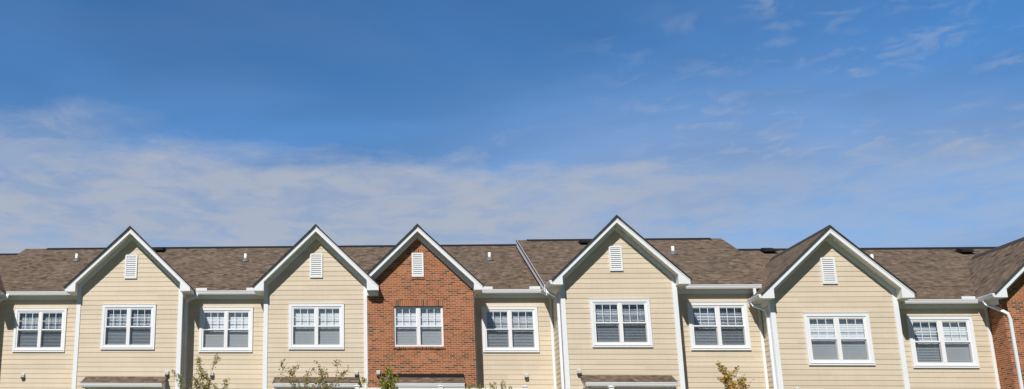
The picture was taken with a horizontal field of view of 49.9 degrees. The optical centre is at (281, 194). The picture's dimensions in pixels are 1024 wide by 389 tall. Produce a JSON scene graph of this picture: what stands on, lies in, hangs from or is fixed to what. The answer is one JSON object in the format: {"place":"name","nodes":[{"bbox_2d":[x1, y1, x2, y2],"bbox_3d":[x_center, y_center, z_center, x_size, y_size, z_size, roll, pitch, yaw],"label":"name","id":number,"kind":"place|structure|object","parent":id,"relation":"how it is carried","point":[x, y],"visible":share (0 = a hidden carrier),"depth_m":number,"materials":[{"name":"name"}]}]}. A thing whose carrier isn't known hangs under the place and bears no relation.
{"place":"outdoors","nodes":[
{"label":"outdoors","id":0,"kind":"place"},
{"bbox_2d":[354,385,614,388],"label":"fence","id":1,"kind":"object","parent":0,"point":[442,386],"visible":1,"depth_m":23.43,"materials":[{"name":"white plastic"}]},
{"bbox_2d":[0,0,1023,252],"label":"sky","id":2,"kind":"structure","parent":0,"point":[746,124],"materials":[{"name":"blue"}]},
{"bbox_3d":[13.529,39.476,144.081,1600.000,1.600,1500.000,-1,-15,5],"label":"ground","id":3,"kind":"structure","parent":0,"visible":0},
{"bbox_2d":[0,253,18,300],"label":"townhouse","id":4,"kind":"structure","parent":3,"relation":"on","point":[5,257],"depth_m":39.07,"materials":[{"name":"plastic"}]},
{"bbox_2d":[0,226,213,388],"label":"townhouse","id":5,"kind":"structure","parent":3,"relation":"on","point":[113,315],"depth_m":33.52,"materials":[{"name":"plastic"}]},
{"bbox_2d":[12,308,66,351],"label":"window","id":6,"kind":"structure","parent":5,"relation":"in","point":[35,329],"depth_m":34.10,"materials":[{"name":"plastic"}]},
{"bbox_2d":[100,304,155,349],"bbox_3d":[-4.757,4.216,33.391,1.712,1.418,0.784,-1,-15,5],"label":"window","id":7,"kind":"structure","parent":5,"relation":"in","point":[124,326],"depth_m":33.15,"materials":[{"name":"plastic"}]},
{"bbox_2d":[172,353,229,388],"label":"young tree","id":8,"kind":"object","parent":3,"relation":"on","point":[203,374],"visible":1,"depth_m":23.51,"materials":[{"name":"green plant"}]},
{"bbox_2d":[184,224,379,388],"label":"townhouse","id":9,"kind":"structure","parent":3,"relation":"on","point":[256,315],"depth_m":32.96,"materials":[{"name":"plastic"}]},
{"bbox_2d":[199,307,252,351],"bbox_3d":[-1.759,4.277,33.491,1.712,1.418,0.189,-1,-15,5],"label":"window","id":10,"kind":"structure","parent":9,"relation":"in","point":[221,329],"depth_m":33.51,"materials":[{"name":"plastic"}]},
{"bbox_2d":[289,303,343,349],"bbox_3d":[1.066,4.059,32.578,1.712,1.418,0.189,-1,-15,5],"label":"window","id":11,"kind":"structure","parent":9,"relation":"in","point":[312,326],"depth_m":32.60,"materials":[{"name":"plastic"}]},
{"bbox_2d":[278,358,348,388],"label":"young tree","id":12,"kind":"object","parent":3,"relation":"on","point":[321,371],"visible":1,"depth_m":23.14,"materials":[{"name":"green plant"}]},
{"bbox_2d":[361,361,398,388],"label":"young tree","id":13,"kind":"object","parent":3,"relation":"on","point":[388,383],"visible":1,"depth_m":23.02,"materials":[{"name":"green plant"}]},
{"bbox_2d":[367,224,556,388],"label":"townhouse","id":14,"kind":"structure","parent":3,"relation":"on","point":[454,316],"depth_m":32.47,"materials":[{"name":"brick"}]},
{"bbox_2d":[394,306,443,345],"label":"window","id":15,"kind":"structure","parent":14,"relation":"in","point":[413,325],"depth_m":32.38,"materials":[{"name":"plastic"}]},
{"bbox_2d":[481,306,539,351],"bbox_3d":[7.066,4.240,32.982,1.712,1.418,0.784,-1,-15,5],"label":"window","id":16,"kind":"structure","parent":14,"relation":"in","point":[504,328],"depth_m":32.74,"materials":[{"name":"plastic"}]},
{"bbox_2d":[464,382,485,388],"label":"willow shrub","id":17,"kind":"object","parent":3,"relation":"on","point":[476,386],"visible":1,"depth_m":22.92,"materials":[{"name":"green plant"}]},
{"bbox_2d":[489,379,511,388],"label":"willow shrub","id":18,"kind":"object","parent":3,"relation":"on","point":[501,385],"visible":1,"depth_m":22.80,"materials":[{"name":"green plant"}]},
{"bbox_2d":[516,215,769,388],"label":"townhouse","id":19,"kind":"structure","parent":3,"relation":"on","point":[633,308],"depth_m":31.09,"materials":[{"name":"plastic"}]},
{"bbox_2d":[589,298,652,346],"bbox_3d":[9.887,3.820,31.136,1.712,1.418,0.784,-1,-15,5],"label":"window","id":20,"kind":"structure","parent":19,"relation":"in","point":[615,322],"depth_m":30.92,"materials":[{"name":"plastic"}]},
{"bbox_2d":[687,302,750,349],"bbox_3d":[12.892,3.962,31.523,1.712,1.418,0.784,-1,-15,5],"label":"window","id":21,"kind":"structure","parent":19,"relation":"in","point":[712,325],"depth_m":31.30,"materials":[{"name":"plastic"}]},
{"bbox_2d":[716,362,753,388],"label":"young tree","id":22,"kind":"object","parent":3,"relation":"on","point":[728,381],"visible":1,"depth_m":22.46,"materials":[{"name":"yellow plant"}]},
{"bbox_2d":[738,225,1000,388],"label":"townhouse","id":23,"kind":"structure","parent":3,"relation":"on","point":[839,310],"depth_m":30.32,"materials":[{"name":"plastic"}]},
{"bbox_2d":[803,312,874,364],"bbox_3d":[15.817,4.183,30.378,1.797,1.488,0.784,-1,-15,5],"label":"window","id":24,"kind":"structure","parent":23,"relation":"in","point":[844,338],"depth_m":30.11,"materials":[{"name":"plastic"}]},
{"bbox_2d":[906,316,979,367],"bbox_3d":[18.991,4.318,30.751,1.797,1.488,0.784,-1,-15,5],"label":"window","id":25,"kind":"structure","parent":23,"relation":"in","point":[935,341],"depth_m":30.49,"materials":[{"name":"plastic"}]},
{"bbox_2d":[888,237,1023,388],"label":"townhouse","id":26,"kind":"structure","parent":3,"relation":"on","point":[993,277],"depth_m":30.34,"materials":[{"name":"brick"}]}
]}

